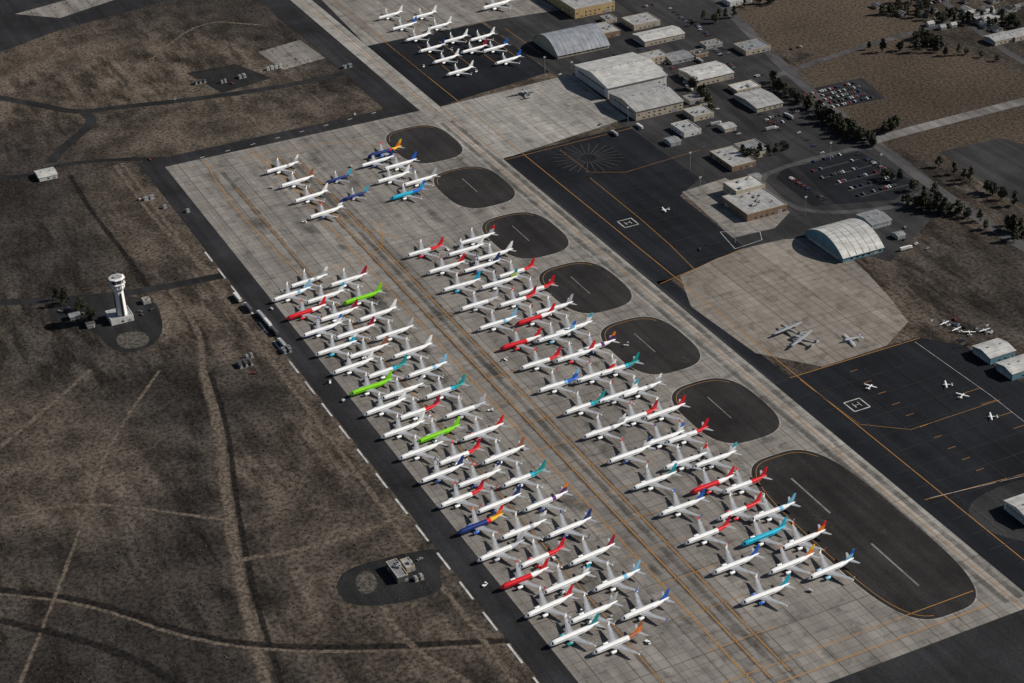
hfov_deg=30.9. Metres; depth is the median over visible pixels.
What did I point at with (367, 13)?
concrete apron
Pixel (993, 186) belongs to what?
tree
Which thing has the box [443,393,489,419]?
airliner
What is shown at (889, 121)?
tree
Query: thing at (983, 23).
roof
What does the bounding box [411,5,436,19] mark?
airliner
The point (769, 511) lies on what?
airliner
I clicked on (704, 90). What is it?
tree
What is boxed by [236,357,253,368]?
equipment shelter
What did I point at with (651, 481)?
airliner
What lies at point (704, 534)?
airliner
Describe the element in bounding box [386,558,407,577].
roof
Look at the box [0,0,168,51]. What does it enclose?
runway shoulder
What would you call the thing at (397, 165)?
airliner
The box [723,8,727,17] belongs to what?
tree
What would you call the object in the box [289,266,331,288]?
airliner
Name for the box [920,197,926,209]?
tree
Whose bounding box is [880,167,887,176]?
tree
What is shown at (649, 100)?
gable hangar
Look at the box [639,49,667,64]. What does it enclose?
hangar lean to
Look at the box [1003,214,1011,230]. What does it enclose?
tree
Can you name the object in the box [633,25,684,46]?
warehouse
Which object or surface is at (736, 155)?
roof
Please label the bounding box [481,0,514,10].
airliner
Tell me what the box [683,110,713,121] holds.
walls
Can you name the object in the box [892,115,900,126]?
tree
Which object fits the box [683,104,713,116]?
roof
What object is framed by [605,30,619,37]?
walls
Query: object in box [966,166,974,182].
tree
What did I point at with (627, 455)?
airliner
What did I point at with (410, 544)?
dirt track
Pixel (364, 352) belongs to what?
airliner
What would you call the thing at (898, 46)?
tree
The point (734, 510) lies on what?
airliner
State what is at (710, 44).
storage shed
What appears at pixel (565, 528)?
airliner
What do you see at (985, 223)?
tree
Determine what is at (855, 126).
tree
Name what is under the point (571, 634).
airliner
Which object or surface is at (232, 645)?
dirt track
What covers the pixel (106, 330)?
tower pavement
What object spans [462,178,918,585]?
island marking
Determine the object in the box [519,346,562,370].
airliner
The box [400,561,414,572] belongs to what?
walls
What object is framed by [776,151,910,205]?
car park
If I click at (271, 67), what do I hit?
equipment shelter
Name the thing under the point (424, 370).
airliner
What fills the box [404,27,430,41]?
airliner
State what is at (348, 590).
yard
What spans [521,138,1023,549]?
pavement joint
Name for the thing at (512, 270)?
airliner
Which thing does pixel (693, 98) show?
storage shed
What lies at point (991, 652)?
apron shoulder
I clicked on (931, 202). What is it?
tree
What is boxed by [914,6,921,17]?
tree
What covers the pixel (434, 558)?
service road
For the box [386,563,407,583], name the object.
walls
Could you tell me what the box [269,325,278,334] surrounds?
box truck
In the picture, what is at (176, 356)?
sagebrush
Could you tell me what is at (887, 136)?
road
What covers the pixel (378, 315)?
airliner
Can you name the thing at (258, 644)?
dirt track
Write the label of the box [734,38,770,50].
roof
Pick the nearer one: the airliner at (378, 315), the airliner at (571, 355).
the airliner at (571, 355)
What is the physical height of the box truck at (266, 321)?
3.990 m
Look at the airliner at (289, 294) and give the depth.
1559.46 m
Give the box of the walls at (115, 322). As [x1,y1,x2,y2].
[105,312,133,325]
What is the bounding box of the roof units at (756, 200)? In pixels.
[741,192,772,206]
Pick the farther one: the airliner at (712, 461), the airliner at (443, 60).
the airliner at (443, 60)
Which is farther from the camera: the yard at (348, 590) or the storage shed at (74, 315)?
the storage shed at (74, 315)
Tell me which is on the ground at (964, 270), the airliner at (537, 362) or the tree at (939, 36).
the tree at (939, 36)
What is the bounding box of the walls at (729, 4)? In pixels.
[721,0,751,6]
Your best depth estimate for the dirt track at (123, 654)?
1174.55 m
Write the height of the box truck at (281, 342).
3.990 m
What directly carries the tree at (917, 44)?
on the ground at (964, 270)
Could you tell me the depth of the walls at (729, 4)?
2133.97 m
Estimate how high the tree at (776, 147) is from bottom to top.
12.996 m
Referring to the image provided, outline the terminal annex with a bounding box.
[723,175,764,194]
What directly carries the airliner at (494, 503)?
on the apron at (803, 621)
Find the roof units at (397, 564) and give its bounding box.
[393,561,400,568]
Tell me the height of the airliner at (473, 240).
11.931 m
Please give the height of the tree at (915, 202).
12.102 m
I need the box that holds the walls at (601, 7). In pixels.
[547,0,614,18]
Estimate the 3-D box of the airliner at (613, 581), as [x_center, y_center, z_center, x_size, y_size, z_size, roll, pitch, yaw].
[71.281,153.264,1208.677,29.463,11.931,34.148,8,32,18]
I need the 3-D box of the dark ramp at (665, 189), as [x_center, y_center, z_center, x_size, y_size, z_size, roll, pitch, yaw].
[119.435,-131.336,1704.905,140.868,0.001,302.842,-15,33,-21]
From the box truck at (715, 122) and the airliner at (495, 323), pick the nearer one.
the airliner at (495, 323)
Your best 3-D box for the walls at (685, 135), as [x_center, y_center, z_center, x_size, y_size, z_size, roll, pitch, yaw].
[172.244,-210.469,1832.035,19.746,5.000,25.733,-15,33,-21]
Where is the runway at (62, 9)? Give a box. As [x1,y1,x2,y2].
[17,0,111,17]
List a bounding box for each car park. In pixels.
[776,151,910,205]
[796,78,884,109]
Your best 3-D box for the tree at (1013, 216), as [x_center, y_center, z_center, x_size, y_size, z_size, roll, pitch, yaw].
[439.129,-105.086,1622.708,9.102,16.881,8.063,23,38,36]
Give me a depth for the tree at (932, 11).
2079.67 m
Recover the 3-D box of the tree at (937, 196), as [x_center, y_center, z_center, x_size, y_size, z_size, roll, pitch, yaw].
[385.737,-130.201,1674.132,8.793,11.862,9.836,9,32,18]
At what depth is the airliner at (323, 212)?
1692.80 m
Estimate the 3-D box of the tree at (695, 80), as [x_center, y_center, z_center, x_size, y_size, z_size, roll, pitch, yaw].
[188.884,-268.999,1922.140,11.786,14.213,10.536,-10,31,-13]
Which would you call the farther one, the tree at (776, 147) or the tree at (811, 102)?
the tree at (811, 102)
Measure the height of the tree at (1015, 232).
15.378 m
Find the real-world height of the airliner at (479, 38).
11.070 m
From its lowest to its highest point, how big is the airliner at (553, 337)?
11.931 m
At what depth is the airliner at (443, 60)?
2009.59 m
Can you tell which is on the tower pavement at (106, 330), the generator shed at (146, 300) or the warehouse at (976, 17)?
the generator shed at (146, 300)
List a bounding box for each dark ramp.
[505,126,743,283]
[776,337,1023,591]
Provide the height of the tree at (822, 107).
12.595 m
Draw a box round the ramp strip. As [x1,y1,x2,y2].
[657,279,789,382]
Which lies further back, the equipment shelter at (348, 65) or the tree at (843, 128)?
the equipment shelter at (348, 65)
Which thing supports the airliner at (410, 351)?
on the apron at (803, 621)
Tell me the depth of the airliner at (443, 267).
1592.14 m
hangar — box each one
[533,23,609,58]
[574,52,666,98]
[608,82,683,120]
[804,218,884,262]
[972,338,1015,364]
[996,354,1023,380]
[1003,493,1023,523]
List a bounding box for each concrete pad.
[259,40,323,69]
[441,74,626,158]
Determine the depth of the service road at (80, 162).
1815.85 m
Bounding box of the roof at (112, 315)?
[105,306,133,320]
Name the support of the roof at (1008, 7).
on the walls
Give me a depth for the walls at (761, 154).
1774.60 m
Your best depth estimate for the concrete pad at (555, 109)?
1881.20 m
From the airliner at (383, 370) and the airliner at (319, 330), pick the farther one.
the airliner at (319, 330)
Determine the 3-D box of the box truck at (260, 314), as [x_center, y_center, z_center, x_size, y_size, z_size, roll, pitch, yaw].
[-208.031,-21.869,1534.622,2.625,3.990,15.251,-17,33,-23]
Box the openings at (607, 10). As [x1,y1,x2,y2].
[549,0,612,16]
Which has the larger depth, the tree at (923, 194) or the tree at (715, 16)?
the tree at (715, 16)
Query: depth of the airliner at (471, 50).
2032.37 m
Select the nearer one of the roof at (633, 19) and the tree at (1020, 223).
the tree at (1020, 223)
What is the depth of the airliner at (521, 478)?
1313.76 m
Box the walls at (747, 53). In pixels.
[733,45,770,55]
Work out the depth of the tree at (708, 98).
1883.66 m
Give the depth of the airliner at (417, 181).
1745.70 m
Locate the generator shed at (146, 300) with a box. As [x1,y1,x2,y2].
[141,296,150,304]
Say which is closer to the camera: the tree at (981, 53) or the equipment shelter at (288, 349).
the equipment shelter at (288, 349)
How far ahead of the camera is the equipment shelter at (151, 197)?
1736.94 m
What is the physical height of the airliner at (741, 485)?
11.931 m
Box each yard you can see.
[187,64,270,92]
[337,549,444,605]
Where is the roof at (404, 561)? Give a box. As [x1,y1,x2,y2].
[400,557,414,568]
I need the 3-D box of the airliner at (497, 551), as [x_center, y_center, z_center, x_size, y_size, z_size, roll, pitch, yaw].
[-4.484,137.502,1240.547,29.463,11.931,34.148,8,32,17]
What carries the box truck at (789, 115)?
on the lot pavement at (727, 31)
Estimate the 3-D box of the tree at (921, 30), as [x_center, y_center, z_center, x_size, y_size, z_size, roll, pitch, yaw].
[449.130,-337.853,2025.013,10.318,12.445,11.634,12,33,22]
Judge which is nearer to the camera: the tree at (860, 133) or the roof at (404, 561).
the roof at (404, 561)
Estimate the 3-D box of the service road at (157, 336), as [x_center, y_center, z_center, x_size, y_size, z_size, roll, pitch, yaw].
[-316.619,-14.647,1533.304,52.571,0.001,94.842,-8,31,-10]
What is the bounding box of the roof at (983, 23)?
[978,21,990,25]
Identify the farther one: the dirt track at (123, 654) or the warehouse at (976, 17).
the warehouse at (976, 17)
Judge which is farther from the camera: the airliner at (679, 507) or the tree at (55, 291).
the tree at (55, 291)
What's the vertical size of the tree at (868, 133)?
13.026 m
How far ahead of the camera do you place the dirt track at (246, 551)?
1276.52 m
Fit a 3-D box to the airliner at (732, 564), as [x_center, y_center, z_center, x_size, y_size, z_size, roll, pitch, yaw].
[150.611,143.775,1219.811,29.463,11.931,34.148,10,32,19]
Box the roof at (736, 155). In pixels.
[710,146,755,166]
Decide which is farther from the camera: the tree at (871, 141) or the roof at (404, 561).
the tree at (871, 141)
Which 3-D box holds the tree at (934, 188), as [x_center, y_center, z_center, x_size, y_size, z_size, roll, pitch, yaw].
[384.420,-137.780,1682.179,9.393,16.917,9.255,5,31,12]
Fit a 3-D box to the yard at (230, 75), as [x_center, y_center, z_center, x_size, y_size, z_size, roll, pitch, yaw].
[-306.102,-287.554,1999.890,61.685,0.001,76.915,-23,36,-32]
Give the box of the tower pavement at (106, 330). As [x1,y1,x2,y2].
[48,296,160,351]
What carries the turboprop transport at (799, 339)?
on the parking apron at (760, 294)
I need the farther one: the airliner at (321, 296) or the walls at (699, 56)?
the walls at (699, 56)
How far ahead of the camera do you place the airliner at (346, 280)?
1578.83 m
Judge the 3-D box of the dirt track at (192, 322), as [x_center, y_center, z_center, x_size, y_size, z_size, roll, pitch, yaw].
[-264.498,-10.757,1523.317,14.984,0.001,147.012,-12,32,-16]
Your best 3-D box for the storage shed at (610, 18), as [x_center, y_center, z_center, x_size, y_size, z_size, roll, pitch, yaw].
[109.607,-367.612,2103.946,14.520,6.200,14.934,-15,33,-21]
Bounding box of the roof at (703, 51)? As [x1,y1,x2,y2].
[690,48,708,54]
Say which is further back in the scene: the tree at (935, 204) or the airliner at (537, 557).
the tree at (935, 204)
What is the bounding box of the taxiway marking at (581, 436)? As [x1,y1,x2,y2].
[205,0,1023,682]
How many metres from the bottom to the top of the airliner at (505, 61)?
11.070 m
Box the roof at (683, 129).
[671,119,700,132]
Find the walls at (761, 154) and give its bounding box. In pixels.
[734,145,771,158]
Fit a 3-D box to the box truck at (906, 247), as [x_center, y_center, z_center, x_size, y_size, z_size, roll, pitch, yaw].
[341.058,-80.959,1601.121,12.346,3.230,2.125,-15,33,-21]
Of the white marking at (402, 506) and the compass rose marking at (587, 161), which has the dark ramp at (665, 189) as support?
the compass rose marking at (587, 161)
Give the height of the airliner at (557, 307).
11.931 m
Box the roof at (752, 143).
[734,139,771,154]
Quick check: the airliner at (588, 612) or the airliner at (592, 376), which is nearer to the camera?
the airliner at (588, 612)
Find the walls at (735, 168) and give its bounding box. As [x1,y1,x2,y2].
[710,152,755,171]
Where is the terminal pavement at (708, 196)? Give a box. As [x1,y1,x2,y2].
[683,178,788,237]
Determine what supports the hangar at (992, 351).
on the ground at (964, 270)
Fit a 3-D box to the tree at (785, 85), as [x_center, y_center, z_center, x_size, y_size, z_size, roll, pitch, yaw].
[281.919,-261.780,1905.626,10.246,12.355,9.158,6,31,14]
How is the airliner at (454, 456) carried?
on the apron at (803, 621)
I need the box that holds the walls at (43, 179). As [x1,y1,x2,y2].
[39,175,57,181]
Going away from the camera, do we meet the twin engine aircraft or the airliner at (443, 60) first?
the twin engine aircraft
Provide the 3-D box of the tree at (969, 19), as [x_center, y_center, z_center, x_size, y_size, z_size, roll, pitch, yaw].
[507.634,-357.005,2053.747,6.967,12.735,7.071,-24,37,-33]
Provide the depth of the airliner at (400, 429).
1373.25 m
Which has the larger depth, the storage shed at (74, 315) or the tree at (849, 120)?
the tree at (849, 120)
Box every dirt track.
[0,370,91,448]
[0,504,224,520]
[0,588,509,649]
[0,593,511,652]
[0,618,184,682]
[18,370,160,682]
[68,175,149,286]
[113,165,215,273]
[121,163,518,682]
[149,21,260,59]
[168,289,206,371]
[198,371,270,682]
[208,372,283,682]
[240,511,409,561]
[379,605,472,682]
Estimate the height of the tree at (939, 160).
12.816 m
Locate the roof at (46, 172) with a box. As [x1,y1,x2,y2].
[34,167,57,177]
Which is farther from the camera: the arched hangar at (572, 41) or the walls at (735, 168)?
the arched hangar at (572, 41)
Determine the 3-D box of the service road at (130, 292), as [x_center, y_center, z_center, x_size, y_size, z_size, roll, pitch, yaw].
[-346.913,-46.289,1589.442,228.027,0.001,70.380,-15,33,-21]
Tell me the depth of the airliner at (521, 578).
1213.30 m
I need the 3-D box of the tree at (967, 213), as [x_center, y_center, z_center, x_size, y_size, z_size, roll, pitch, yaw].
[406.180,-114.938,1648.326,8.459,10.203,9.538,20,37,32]
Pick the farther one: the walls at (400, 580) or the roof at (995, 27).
the roof at (995, 27)
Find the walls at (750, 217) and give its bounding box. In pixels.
[722,197,786,221]
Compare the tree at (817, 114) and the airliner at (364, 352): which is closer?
the airliner at (364, 352)
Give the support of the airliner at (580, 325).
on the apron at (803, 621)
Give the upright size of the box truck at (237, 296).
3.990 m
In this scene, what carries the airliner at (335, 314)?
on the apron at (803, 621)
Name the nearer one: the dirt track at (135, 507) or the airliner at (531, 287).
the dirt track at (135, 507)
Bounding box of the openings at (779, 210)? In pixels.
[723,202,784,218]
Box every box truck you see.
[233,292,241,301]
[243,302,252,311]
[256,310,265,319]
[263,317,271,326]
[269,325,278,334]
[277,338,286,347]
[710,121,721,124]
[765,126,776,130]
[785,113,793,118]
[900,245,912,250]
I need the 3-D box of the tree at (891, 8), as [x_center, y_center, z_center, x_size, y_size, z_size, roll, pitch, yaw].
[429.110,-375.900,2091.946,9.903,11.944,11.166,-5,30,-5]
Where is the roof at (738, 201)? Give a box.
[722,188,786,214]
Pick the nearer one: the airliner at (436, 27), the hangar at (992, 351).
the hangar at (992, 351)
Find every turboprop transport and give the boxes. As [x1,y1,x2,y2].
[513,87,538,95]
[774,321,802,336]
[791,330,819,345]
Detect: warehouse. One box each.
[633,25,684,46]
[679,61,734,86]
[734,88,783,112]
[971,12,1000,24]
[984,31,1013,45]
[1007,27,1023,41]
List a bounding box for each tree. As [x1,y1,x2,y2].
[52,289,58,299]
[59,287,69,304]
[74,297,86,309]
[85,306,95,316]
[688,76,699,88]
[689,79,696,87]
[699,88,708,96]
[700,10,705,20]
[705,92,712,102]
[708,101,716,109]
[711,12,719,22]
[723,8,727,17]
[731,5,737,16]
[742,147,752,157]
[756,143,762,150]
[769,70,776,80]
[772,81,782,91]
[772,142,780,153]
[776,78,781,91]
[779,140,787,149]
[781,82,789,90]
[788,89,793,99]
[795,92,800,103]
[804,97,815,108]
[814,109,822,122]
[815,100,823,106]
[819,105,827,116]
[823,108,828,119]
[825,114,832,125]
[836,120,841,132]
[840,122,847,136]
[846,118,855,124]
[846,126,853,137]
[848,120,858,127]
[856,126,863,141]
[865,130,870,141]
[869,131,876,143]
[869,138,874,146]
[879,3,885,14]
[879,38,886,51]
[880,120,887,133]
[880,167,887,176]
[885,169,895,179]
[886,117,896,129]
[887,4,895,13]
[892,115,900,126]
[894,0,903,8]
[895,42,903,50]
[896,168,903,181]
[903,0,910,7]
[905,193,912,201]
[908,179,918,190]
[912,196,918,207]
[913,30,920,39]
[913,37,921,51]
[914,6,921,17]
[918,27,925,37]
[918,191,926,205]
[920,35,928,45]
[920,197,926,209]
[921,11,928,18]
[922,0,930,9]
[922,38,927,48]
[925,199,933,212]
[927,32,935,37]
[928,38,934,46]
[929,182,938,198]
[930,7,934,16]
[932,40,938,50]
[933,192,943,202]
[933,200,938,212]
[934,34,943,39]
[934,155,943,166]
[935,11,943,20]
[938,39,946,48]
[939,13,947,22]
[941,203,950,211]
[941,207,946,215]
[942,47,948,53]
[947,7,955,16]
[951,160,957,174]
[952,199,964,212]
[956,43,961,54]
[958,11,964,24]
[960,168,966,179]
[963,207,971,217]
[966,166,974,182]
[967,14,972,24]
[976,209,982,221]
[978,50,984,56]
[982,179,990,192]
[983,219,988,229]
[989,181,999,194]
[994,54,1000,60]
[997,186,1007,199]
[999,8,1005,22]
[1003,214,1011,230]
[1005,15,1014,25]
[1006,221,1016,232]
[1010,225,1019,240]
[1011,190,1018,205]
[1011,214,1017,222]
[1014,19,1021,26]
[1017,218,1023,231]
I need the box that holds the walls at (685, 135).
[671,125,700,137]
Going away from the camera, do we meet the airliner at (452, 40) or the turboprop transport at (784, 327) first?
the turboprop transport at (784, 327)
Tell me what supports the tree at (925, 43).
on the ground at (964, 270)
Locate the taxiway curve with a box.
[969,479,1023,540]
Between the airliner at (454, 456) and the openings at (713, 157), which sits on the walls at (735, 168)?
the openings at (713, 157)
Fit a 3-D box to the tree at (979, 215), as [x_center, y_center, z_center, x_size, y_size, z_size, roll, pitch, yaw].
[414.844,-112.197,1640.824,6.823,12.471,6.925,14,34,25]
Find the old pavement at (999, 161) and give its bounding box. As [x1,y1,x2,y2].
[941,138,1023,203]
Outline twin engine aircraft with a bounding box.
[841,333,863,345]
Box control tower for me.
[108,271,127,316]
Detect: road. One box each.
[0,71,344,113]
[0,157,163,179]
[0,272,226,305]
[45,112,96,162]
[101,297,162,351]
[428,552,444,562]
[714,0,1023,251]
[760,179,927,213]
[761,146,871,180]
[767,2,1023,77]
[876,97,1023,142]
[938,0,1023,63]
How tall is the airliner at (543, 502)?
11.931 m
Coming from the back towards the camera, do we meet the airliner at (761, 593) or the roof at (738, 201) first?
the roof at (738, 201)
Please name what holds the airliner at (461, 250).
on the apron at (803, 621)
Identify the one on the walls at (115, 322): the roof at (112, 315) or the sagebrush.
the roof at (112, 315)
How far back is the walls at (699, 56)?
1998.67 m
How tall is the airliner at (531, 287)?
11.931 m
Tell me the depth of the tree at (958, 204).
1656.77 m
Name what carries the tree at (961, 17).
on the ground at (964, 270)
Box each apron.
[165,111,1008,682]
[322,0,558,45]
[369,23,548,105]
[680,238,907,366]
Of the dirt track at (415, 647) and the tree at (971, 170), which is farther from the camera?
the tree at (971, 170)
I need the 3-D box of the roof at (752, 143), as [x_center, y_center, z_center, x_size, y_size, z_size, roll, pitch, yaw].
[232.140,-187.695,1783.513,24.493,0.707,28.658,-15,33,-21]
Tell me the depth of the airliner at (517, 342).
1477.81 m
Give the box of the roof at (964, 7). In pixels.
[960,5,971,10]
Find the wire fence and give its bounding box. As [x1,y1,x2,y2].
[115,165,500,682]
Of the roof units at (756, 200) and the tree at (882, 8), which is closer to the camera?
the roof units at (756, 200)
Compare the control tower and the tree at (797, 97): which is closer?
the control tower
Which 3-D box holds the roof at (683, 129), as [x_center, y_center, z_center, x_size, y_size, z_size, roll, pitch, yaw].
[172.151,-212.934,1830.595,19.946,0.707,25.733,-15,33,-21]
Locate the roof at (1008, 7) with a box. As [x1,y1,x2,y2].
[1004,5,1015,10]
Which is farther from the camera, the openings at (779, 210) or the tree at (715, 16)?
the tree at (715, 16)
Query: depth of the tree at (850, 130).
1800.96 m
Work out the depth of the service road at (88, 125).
1868.67 m
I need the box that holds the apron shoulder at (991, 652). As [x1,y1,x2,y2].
[139,0,1023,682]
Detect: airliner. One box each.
[264,154,301,174]
[271,279,314,302]
[279,168,316,188]
[286,296,328,320]
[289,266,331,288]
[293,183,330,203]
[301,314,346,337]
[304,282,347,304]
[307,199,345,219]
[315,332,360,356]
[318,299,361,322]
[326,169,353,183]
[328,265,370,287]
[332,350,376,375]
[334,316,377,340]
[342,282,384,305]
[343,185,368,200]
[347,335,392,359]
[349,370,395,395]
[357,299,400,322]
[359,149,395,167]
[363,390,410,416]
[366,354,411,379]
[368,139,403,157]
[373,317,416,341]
[375,164,412,184]
[377,5,402,19]
[380,412,428,438]
[381,375,427,400]
[382,152,419,170]
[390,180,428,200]
[391,16,416,30]
[391,335,435,359]
[398,394,444,421]
[398,433,446,460]
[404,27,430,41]
[404,167,440,187]
[405,237,446,257]
[405,354,450,378]
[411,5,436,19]
[417,416,463,443]
[418,38,445,53]
[419,455,468,483]
[423,374,469,399]
[426,16,451,30]
[426,253,468,274]
[432,49,460,64]
[437,438,485,466]
[438,479,488,508]
[441,271,484,292]
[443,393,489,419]
[444,29,468,43]
[446,60,475,76]
[446,236,486,257]
[456,460,504,488]
[457,225,496,245]
[457,504,508,534]
[459,289,502,311]
[460,39,487,54]
[460,415,507,441]
[461,252,503,274]
[469,27,494,41]
[475,241,515,262]
[475,485,526,514]
[477,308,520,331]
[477,531,529,561]
[479,268,520,290]
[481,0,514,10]
[481,437,528,464]
[482,38,508,52]
[494,50,522,65]
[496,258,537,279]
[497,286,539,308]
[499,510,551,540]
[499,558,552,589]
[500,327,544,350]
[501,459,550,487]
[515,275,557,296]
[515,303,559,325]
[518,537,570,568]
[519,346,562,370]
[523,482,572,512]
[524,585,578,618]
[533,294,576,316]
[535,320,579,343]
[537,368,582,393]
[542,563,595,594]
[545,508,596,538]
[548,612,604,646]
[553,313,595,336]
[554,340,598,363]
[562,389,609,415]
[568,534,619,566]
[568,592,622,624]
[574,359,619,383]
[575,331,619,354]
[582,413,629,439]
[592,560,644,592]
[592,621,648,654]
[597,379,641,404]
[600,352,643,376]
[607,436,654,463]
[616,399,659,425]
[620,373,665,398]
[620,588,674,620]
[631,463,681,490]
[641,422,688,448]
[643,395,689,421]
[658,488,709,517]
[662,444,711,470]
[665,418,713,444]
[684,515,736,544]
[690,466,738,494]
[693,442,741,468]
[712,544,763,574]
[717,491,766,520]
[722,466,772,494]
[741,516,791,546]
[741,574,795,605]
[749,493,800,521]
[768,544,819,574]
[781,520,830,550]
[808,549,859,580]
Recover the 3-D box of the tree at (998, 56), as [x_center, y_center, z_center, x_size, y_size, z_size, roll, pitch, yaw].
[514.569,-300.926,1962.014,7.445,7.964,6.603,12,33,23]
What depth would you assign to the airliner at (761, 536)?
1245.35 m
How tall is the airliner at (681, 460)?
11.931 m
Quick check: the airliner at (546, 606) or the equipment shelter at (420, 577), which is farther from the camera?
the equipment shelter at (420, 577)
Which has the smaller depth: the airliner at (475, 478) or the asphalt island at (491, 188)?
the airliner at (475, 478)
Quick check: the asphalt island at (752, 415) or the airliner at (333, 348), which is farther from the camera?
the airliner at (333, 348)
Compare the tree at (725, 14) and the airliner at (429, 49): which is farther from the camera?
the tree at (725, 14)
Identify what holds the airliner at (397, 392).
on the apron at (803, 621)
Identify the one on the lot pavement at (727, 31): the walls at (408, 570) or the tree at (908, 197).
the tree at (908, 197)
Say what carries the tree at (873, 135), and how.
on the lot pavement at (727, 31)
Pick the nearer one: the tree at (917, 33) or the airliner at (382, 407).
the airliner at (382, 407)
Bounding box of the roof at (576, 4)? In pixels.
[560,0,614,9]
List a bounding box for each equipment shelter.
[143,194,154,200]
[194,79,206,84]
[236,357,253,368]
[238,73,246,78]
[244,352,253,359]
[266,64,282,70]
[280,344,291,353]
[342,63,351,68]
[413,573,423,581]
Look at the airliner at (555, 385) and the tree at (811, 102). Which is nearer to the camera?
the airliner at (555, 385)
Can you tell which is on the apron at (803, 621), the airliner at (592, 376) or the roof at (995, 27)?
the airliner at (592, 376)
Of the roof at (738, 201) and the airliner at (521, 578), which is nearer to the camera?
the airliner at (521, 578)
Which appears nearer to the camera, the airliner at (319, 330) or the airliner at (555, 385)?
the airliner at (555, 385)
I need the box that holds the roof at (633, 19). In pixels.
[621,12,659,25]
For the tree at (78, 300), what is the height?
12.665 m
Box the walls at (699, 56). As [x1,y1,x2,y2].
[690,52,707,58]
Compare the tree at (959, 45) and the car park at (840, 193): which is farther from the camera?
the tree at (959, 45)
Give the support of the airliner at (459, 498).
on the apron at (803, 621)
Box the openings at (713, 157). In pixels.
[711,154,753,168]
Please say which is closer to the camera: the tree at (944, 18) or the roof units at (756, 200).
the roof units at (756, 200)
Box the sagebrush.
[0,0,485,682]
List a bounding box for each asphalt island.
[386,125,462,162]
[434,166,514,207]
[482,212,568,258]
[539,262,631,312]
[601,317,699,373]
[672,378,778,442]
[751,450,975,618]
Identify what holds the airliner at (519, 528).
on the apron at (803, 621)
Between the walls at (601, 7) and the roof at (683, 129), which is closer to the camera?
the roof at (683, 129)
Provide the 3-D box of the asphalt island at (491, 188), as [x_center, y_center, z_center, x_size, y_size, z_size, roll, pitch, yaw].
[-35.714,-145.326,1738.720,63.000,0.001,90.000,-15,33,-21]
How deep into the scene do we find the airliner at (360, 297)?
1550.87 m
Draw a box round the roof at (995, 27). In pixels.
[990,25,1002,30]
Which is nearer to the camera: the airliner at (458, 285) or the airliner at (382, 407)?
the airliner at (382, 407)
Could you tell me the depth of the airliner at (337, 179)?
1757.47 m
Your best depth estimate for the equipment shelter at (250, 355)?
1478.18 m
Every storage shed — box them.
[68,311,80,320]
[84,320,94,328]
[600,14,616,22]
[663,136,681,146]
[667,50,694,64]
[683,92,704,104]
[700,38,722,49]
[717,121,736,132]
[728,79,760,93]
[747,172,761,179]
[856,209,892,228]
[892,230,905,239]
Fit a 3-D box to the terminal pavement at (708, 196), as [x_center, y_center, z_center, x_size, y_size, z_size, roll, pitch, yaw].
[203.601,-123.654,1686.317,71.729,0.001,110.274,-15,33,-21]
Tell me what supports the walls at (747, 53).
on the lot pavement at (727, 31)
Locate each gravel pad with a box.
[116,332,148,347]
[356,571,376,593]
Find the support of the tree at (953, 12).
on the ground at (964, 270)
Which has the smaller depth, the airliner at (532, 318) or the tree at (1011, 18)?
the airliner at (532, 318)
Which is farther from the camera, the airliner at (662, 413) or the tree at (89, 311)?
the tree at (89, 311)
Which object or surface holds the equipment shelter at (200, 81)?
on the yard at (230, 75)
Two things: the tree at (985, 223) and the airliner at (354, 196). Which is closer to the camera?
the tree at (985, 223)
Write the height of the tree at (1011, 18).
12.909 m
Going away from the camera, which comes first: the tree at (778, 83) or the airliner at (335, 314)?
the airliner at (335, 314)
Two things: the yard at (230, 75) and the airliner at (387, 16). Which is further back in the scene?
the airliner at (387, 16)
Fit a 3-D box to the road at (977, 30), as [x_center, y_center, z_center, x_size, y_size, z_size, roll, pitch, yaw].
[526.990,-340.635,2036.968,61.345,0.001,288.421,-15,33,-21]
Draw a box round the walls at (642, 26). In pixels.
[621,18,659,30]
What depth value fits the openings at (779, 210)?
1669.42 m
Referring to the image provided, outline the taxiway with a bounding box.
[291,0,1023,613]
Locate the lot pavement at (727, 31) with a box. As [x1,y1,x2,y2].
[485,0,940,261]
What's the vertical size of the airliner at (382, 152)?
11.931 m
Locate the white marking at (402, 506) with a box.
[200,112,1021,682]
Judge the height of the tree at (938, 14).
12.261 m
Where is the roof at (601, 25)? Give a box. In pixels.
[596,21,619,33]
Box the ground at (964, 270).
[0,0,1023,682]
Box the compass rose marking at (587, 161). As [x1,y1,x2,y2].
[553,143,621,172]

